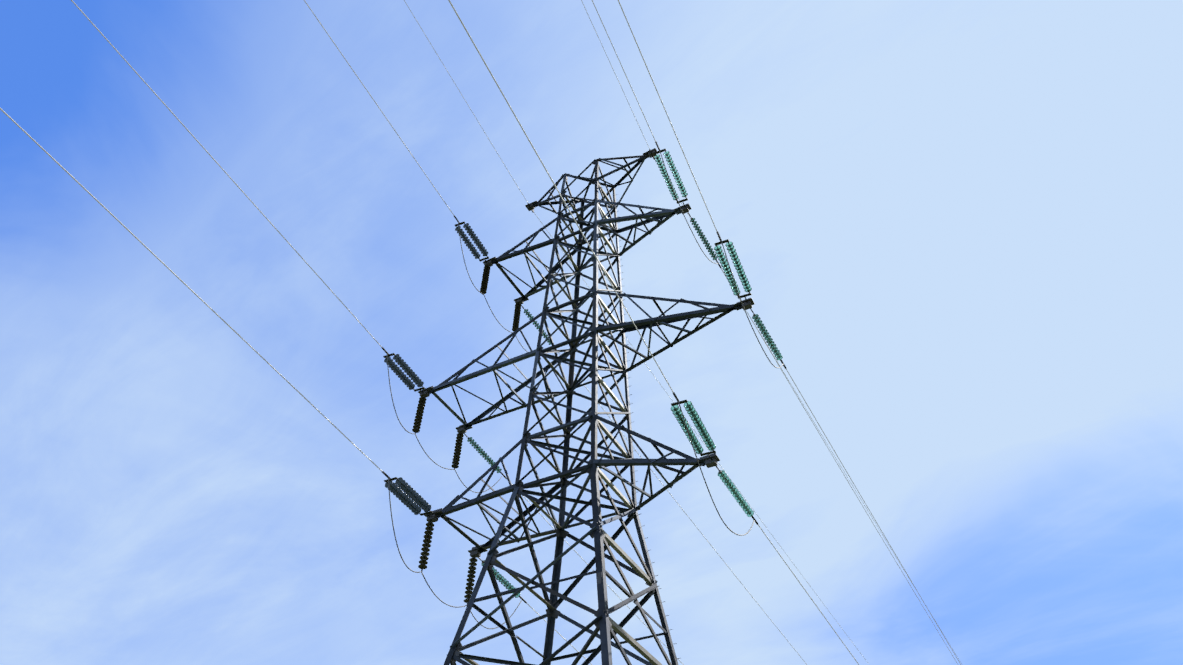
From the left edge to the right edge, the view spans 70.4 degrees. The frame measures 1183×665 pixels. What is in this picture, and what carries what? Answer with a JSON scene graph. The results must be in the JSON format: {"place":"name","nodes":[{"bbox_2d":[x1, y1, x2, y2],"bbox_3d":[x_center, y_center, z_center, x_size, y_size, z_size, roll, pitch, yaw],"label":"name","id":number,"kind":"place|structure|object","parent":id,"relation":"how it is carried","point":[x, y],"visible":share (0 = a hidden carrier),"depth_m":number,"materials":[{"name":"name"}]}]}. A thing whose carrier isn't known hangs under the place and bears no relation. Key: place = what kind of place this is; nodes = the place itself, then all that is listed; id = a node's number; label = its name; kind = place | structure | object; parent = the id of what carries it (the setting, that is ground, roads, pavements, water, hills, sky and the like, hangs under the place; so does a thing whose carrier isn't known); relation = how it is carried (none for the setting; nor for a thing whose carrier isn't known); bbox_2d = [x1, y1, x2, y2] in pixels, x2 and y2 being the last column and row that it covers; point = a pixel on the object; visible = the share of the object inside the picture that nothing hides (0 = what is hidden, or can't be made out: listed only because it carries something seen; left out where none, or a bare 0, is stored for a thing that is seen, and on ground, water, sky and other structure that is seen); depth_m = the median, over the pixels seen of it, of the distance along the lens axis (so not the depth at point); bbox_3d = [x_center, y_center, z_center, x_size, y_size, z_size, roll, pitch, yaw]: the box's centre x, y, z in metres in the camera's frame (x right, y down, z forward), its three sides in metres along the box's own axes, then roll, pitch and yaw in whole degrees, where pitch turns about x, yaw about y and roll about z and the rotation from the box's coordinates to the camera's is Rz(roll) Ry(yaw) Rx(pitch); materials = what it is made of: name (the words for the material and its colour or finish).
{"place":"outdoors","nodes":[
{"label":"outdoors","id":0,"kind":"place"},
{"bbox_2d":[0,0,1182,664],"label":"sky","id":1,"kind":"structure","parent":0,"point":[955,227],"materials":[{"name":"blue"}]},
{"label":"tower footings","id":2,"kind":"object","parent":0,"visible":0},
{"bbox_2d":[418,148,754,664],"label":"transmission tower","id":3,"kind":"structure","parent":2,"relation":"on","point":[607,626],"depth_m":27.28,"materials":[{"name":"metal"}]},
{"bbox_2d":[412,265,520,602],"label":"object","id":4,"kind":"object","parent":3,"relation":"hanging from","point":[426,545],"visible":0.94,"depth_m":30.31,"materials":[{"name":"grey ceramic"}]},
{"bbox_2d":[0,0,961,664],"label":"conductors","id":5,"kind":"object","parent":3,"relation":"attached to","point":[560,248],"visible":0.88,"depth_m":25.66,"materials":[{"name":"metal"}]},
{"bbox_2d":[381,142,785,604],"bbox_3d":[-0.005,-0.098,31.114,12.979,18.756,8.296,-20,-49,21],"label":"line hardware","id":6,"kind":"object","parent":3,"relation":"attached to","point":[674,394],"visible":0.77,"depth_m":27.53,"materials":[{"name":"grey metal"}]},
{"bbox_2d":[384,223,487,514],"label":"grey porcelain insulators","id":7,"kind":"object","parent":6,"relation":"attached to","point":[414,495],"visible":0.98,"depth_m":30.01,"materials":[{"name":"grey ceramic"}]},
{"bbox_2d":[387,149,782,628],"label":"jumper loops","id":8,"kind":"object","parent":3,"relation":"attached to","point":[546,353],"visible":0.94,"depth_m":26.38,"materials":[{"name":"grey metal"}]},
{"bbox_2d":[467,151,782,597],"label":"glass insulators","id":9,"kind":"object","parent":3,"relation":"attached to","point":[706,438],"visible":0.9,"depth_m":27.02,"materials":[{"name":"teal glass"}]}
]}

